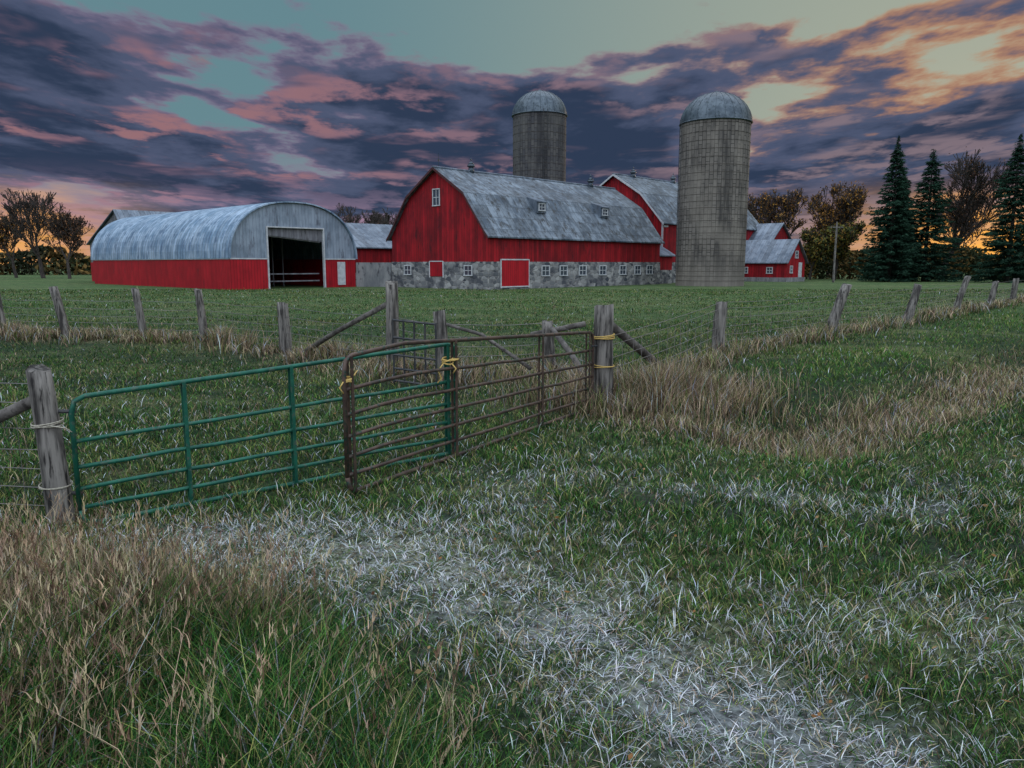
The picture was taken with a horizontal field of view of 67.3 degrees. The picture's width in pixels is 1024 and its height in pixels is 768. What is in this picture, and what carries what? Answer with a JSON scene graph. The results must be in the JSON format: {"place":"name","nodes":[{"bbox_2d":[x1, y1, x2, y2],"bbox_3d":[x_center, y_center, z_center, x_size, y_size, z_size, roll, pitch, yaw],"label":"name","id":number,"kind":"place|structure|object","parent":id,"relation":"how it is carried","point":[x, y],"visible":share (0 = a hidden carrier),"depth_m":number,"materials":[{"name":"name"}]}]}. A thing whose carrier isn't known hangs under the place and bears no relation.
{"place":"outdoors","nodes":[
{"label":"outdoors","id":0,"kind":"place"},
{"bbox_2d":[0,265,1023,767],"bbox_3d":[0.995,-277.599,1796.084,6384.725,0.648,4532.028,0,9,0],"label":"ground","id":1,"kind":"structure","parent":0,"point":[26,283],"depth_m":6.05,"materials":[{"name":"green plant"}]},
{"bbox_2d":[0,211,26,277],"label":"bare tree","id":2,"kind":"object","parent":1,"relation":"on","point":[4,240],"visible":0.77,"depth_m":113.83,"materials":[{"name":"brown plant"}]},
{"bbox_2d":[0,383,44,505],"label":"wire fence","id":3,"kind":"object","parent":1,"relation":"on","point":[15,409],"visible":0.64,"depth_m":6.07,"materials":[{"name":"grey metal"}]},
{"bbox_2d":[0,188,57,277],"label":"bare tree","id":4,"kind":"object","parent":1,"relation":"on","point":[25,206],"visible":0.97,"depth_m":108.17,"materials":[{"name":"brown plant"}]},
{"bbox_2d":[25,364,74,525],"bbox_3d":[-3.621,0.650,6.085,0.245,1.613,0.229,0,9,0],"label":"gate post","id":5,"kind":"object","parent":1,"relation":"on","point":[54,470],"visible":0.71,"depth_m":5.99,"materials":[{"name":"grey wood"}]},
{"bbox_2d":[30,417,72,489],"bbox_3d":[-3.586,0.548,6.066,0.341,0.547,0.240,0,9,0],"label":"twine","id":6,"kind":"object","parent":5,"relation":"attached to","point":[47,426],"visible":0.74,"depth_m":5.98,"materials":[{"name":"beige fabric"}]},
{"bbox_2d":[58,343,455,522],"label":"metal gate","id":7,"kind":"structure","parent":5,"relation":"attached to","point":[78,492],"depth_m":6.81,"materials":[{"name":"metal"}]},
{"bbox_2d":[41,203,93,278],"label":"bare tree","id":8,"kind":"object","parent":1,"relation":"on","point":[62,229],"visible":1,"depth_m":106.62,"materials":[{"name":"brown plant"}]},
{"bbox_2d":[86,209,173,280],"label":"lean shed","id":9,"kind":"structure","parent":1,"relation":"on","point":[114,215],"depth_m":86.29,"materials":[{"name":"grey metal"}]},
{"bbox_2d":[91,201,357,289],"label":"arched shed","id":10,"kind":"structure","parent":1,"relation":"on","point":[259,246],"depth_m":66.72,"materials":[{"name":"metal"}]},
{"bbox_2d":[0,280,590,380],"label":"wire fence","id":11,"kind":"object","parent":1,"relation":"on","point":[391,305],"visible":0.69,"depth_m":14.11,"materials":[{"name":"grey wood"}]},
{"bbox_2d":[334,203,390,224],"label":"bare tree","id":12,"kind":"object","parent":1,"relation":"on","point":[349,218],"visible":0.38,"depth_m":127.25,"materials":[{"name":"brown plant"}]},
{"bbox_2d":[345,223,392,285],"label":"machine shed","id":13,"kind":"structure","parent":1,"relation":"on","point":[372,244],"depth_m":75.00,"materials":[{"name":"grey metal"}]},
{"bbox_2d":[356,262,391,286],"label":"concrete wall","id":14,"kind":"structure","parent":1,"relation":"on","point":[373,274],"depth_m":68.73,"materials":[{"name":"grey concrete"}]},
{"bbox_2d":[363,207,396,224],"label":"bare tree","id":15,"kind":"object","parent":1,"relation":"on","point":[389,218],"visible":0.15,"depth_m":130.69,"materials":[{"name":"brown plant"}]},
{"bbox_2d":[392,319,437,386],"bbox_3d":[-1.585,-0.509,12.521,0.825,1.087,0.040,4,10,22],"label":"livestock hurdle","id":16,"kind":"object","parent":1,"relation":"on","point":[415,357],"visible":0.81,"depth_m":12.52,"materials":[{"name":"metal"}]},
{"bbox_2d":[0,243,1022,274],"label":"distant treeline","id":17,"kind":"object","parent":1,"relation":"on","point":[57,259],"visible":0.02,"depth_m":145.65,"materials":[{"name":"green plant"}]},
{"bbox_2d":[386,153,664,289],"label":"gambrel barn","id":18,"kind":"structure","parent":1,"relation":"on","point":[455,228],"depth_m":65.70,"materials":[{"name":"red wood"}]},
{"bbox_2d":[430,260,528,285],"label":"doors","id":19,"kind":"structure","parent":18,"relation":"in","point":[514,272],"depth_m":62.73,"materials":[{"name":"red wood"}]},
{"bbox_2d":[403,188,652,287],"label":"window frames","id":20,"kind":"structure","parent":18,"relation":"in","point":[545,270],"depth_m":64.95,"materials":[{"name":"white paint"}]},
{"bbox_2d":[405,189,651,274],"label":"window panes","id":21,"kind":"structure","parent":18,"relation":"in","point":[435,192],"depth_m":67.04,"materials":[{"name":"grey glass"}]},
{"bbox_2d":[511,90,567,181],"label":"silo","id":22,"kind":"object","parent":1,"relation":"on","point":[539,117],"visible":0.53,"depth_m":84.35,"materials":[{"name":"concrete"}]},
{"bbox_2d":[157,413,1023,759],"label":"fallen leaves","id":23,"kind":"object","parent":1,"relation":"on","point":[417,671],"visible":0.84,"depth_m":5.18,"materials":[{"name":"brown plant"}]},
{"bbox_2d":[594,304,613,409],"bbox_3d":[1.262,-0.191,10.600,0.294,1.830,0.242,0,9,0],"label":"gate post","id":24,"kind":"object","parent":1,"relation":"on","point":[603,326],"visible":0.66,"depth_m":10.47,"materials":[{"name":"grey wood"}]},
{"bbox_2d":[342,331,596,492],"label":"metal gate","id":25,"kind":"structure","parent":24,"relation":"attached to","point":[348,435],"depth_m":7.90,"materials":[{"name":"metal"}]},
{"bbox_2d":[339,370,357,393],"bbox_3d":[-1.416,-0.023,6.857,0.091,0.142,0.539,1,9,5],"label":"rope","id":26,"kind":"object","parent":25,"relation":"attached to","point":[348,379],"visible":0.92,"depth_m":6.64,"materials":[{"name":"beige fabric"}]},
{"bbox_2d":[437,356,458,382],"bbox_3d":[-0.656,-0.149,7.935,0.218,0.262,0.219,0,9,0],"label":"rope","id":27,"kind":"object","parent":25,"relation":"attached to","point":[443,360],"visible":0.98,"depth_m":7.85,"materials":[{"name":"beige fabric"}]},
{"bbox_2d":[594,333,614,367],"bbox_3d":[1.260,-0.455,10.556,0.304,0.476,0.304,0,9,0],"label":"rope","id":28,"kind":"object","parent":24,"relation":"attached to","point":[599,337],"visible":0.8,"depth_m":10.44,"materials":[{"name":"beige fabric"}]},
{"bbox_2d":[659,245,675,283],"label":"barn connector","id":29,"kind":"object","parent":1,"relation":"on","point":[665,261],"visible":0.2,"depth_m":80.14,"materials":[{"name":"red wood"}]},
{"bbox_2d":[599,166,758,282],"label":"gambrel barn","id":30,"kind":"structure","parent":1,"relation":"on","point":[655,200],"depth_m":84.02,"materials":[{"name":"red"}]},
{"bbox_2d":[661,224,672,273],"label":"window frames","id":31,"kind":"structure","parent":30,"relation":"in","point":[662,225],"depth_m":81.46,"materials":[{"name":"white paint"}]},
{"bbox_2d":[675,91,752,286],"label":"silo","id":32,"kind":"object","parent":1,"relation":"on","point":[713,165],"visible":0.99,"depth_m":69.17,"materials":[{"name":"beige concrete"}]},
{"bbox_2d":[747,202,776,223],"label":"bare tree","id":33,"kind":"object","parent":1,"relation":"on","point":[748,208],"visible":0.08,"depth_m":122.64,"materials":[{"name":"brown plant"}]},
{"bbox_2d":[749,223,791,239],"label":"farm shed","id":34,"kind":"structure","parent":1,"relation":"on","point":[769,231],"depth_m":95.50,"materials":[{"name":"grey metal"}]},
{"bbox_2d":[744,239,807,281],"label":"farm shed","id":35,"kind":"structure","parent":1,"relation":"on","point":[780,260],"depth_m":88.94,"materials":[{"name":"grey metal"}]},
{"bbox_2d":[745,251,797,272],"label":"window panes","id":36,"kind":"structure","parent":35,"relation":"in","point":[796,251],"depth_m":88.49,"materials":[{"name":"grey glass"}]},
{"bbox_2d":[744,251,801,276],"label":"window frames","id":37,"kind":"structure","parent":35,"relation":"in","point":[800,263],"depth_m":89.27,"materials":[{"name":"white paint"}]},
{"bbox_2d":[748,187,808,235],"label":"autumn tree","id":38,"kind":"object","parent":1,"relation":"on","point":[769,203],"visible":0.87,"depth_m":119.10,"materials":[{"name":"brown plant"}]},
{"bbox_2d":[798,227,833,279],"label":"autumn tree","id":39,"kind":"object","parent":1,"relation":"on","point":[817,243],"visible":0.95,"depth_m":98.55,"materials":[{"name":"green plant"}]},
{"bbox_2d":[613,276,1023,379],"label":"wire fence","id":40,"kind":"object","parent":1,"relation":"on","point":[719,321],"visible":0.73,"depth_m":17.93,"materials":[{"name":"grey wood"}]},
{"bbox_2d":[802,199,865,277],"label":"autumn tree","id":41,"kind":"object","parent":1,"relation":"on","point":[812,207],"visible":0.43,"depth_m":114.76,"materials":[{"name":"bark"},{"name":"autumn leaves"}]},
{"bbox_2d":[830,222,842,282],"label":"utility pole","id":42,"kind":"object","parent":1,"relation":"on","point":[834,263],"visible":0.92,"depth_m":84.69,"materials":[{"name":"brown wood"}]},
{"bbox_2d":[807,180,869,276],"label":"autumn tree","id":43,"kind":"object","parent":1,"relation":"on","point":[849,202],"visible":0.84,"depth_m":112.65,"materials":[{"name":"bark"},{"name":"autumn leaves"}]},
{"bbox_2d":[821,219,866,279],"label":"autumn tree","id":44,"kind":"object","parent":1,"relation":"on","point":[847,235],"visible":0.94,"depth_m":97.14,"materials":[{"name":"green plant"}]},
{"bbox_2d":[851,136,930,281],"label":"spruce tree","id":45,"kind":"object","parent":1,"relation":"on","point":[893,200],"visible":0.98,"depth_m":87.51,"materials":[{"name":"needle foliage"},{"name":"bark"}]},
{"bbox_2d":[867,174,934,280],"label":"spruce tree","id":46,"kind":"object","parent":1,"relation":"on","point":[906,182],"visible":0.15,"depth_m":89.75,"materials":[{"name":"green plant"}]},
{"bbox_2d":[804,246,1019,279],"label":"hedgerow","id":47,"kind":"object","parent":1,"relation":"on","point":[818,268],"visible":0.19,"depth_m":102.87,"materials":[{"name":"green plant"}]},
{"bbox_2d":[875,149,967,281],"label":"spruce tree","id":48,"kind":"object","parent":1,"relation":"on","point":[932,222],"visible":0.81,"depth_m":88.36,"materials":[{"name":"needle foliage"},{"name":"bark"}]},
{"bbox_2d":[937,193,986,276],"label":"bare tree","id":49,"kind":"object","parent":1,"relation":"on","point":[945,213],"visible":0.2,"depth_m":107.44,"materials":[{"name":"brown plant"}]},
{"bbox_2d":[924,146,1021,274],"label":"bare tree","id":50,"kind":"object","parent":1,"relation":"on","point":[959,217],"visible":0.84,"depth_m":89.61,"materials":[{"name":"bark"},{"name":"wood"}]},
{"bbox_2d":[959,133,1023,282],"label":"spruce tree","id":51,"kind":"object","parent":1,"relation":"on","point":[1010,247],"visible":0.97,"depth_m":83.89,"materials":[{"name":"needle foliage"},{"name":"bark"}]},
{"bbox_2d":[0,0,1023,264],"label":"sky","id":52,"kind":"structure","parent":0,"point":[106,106],"materials":[{"name":"multicoloured"}]}
]}

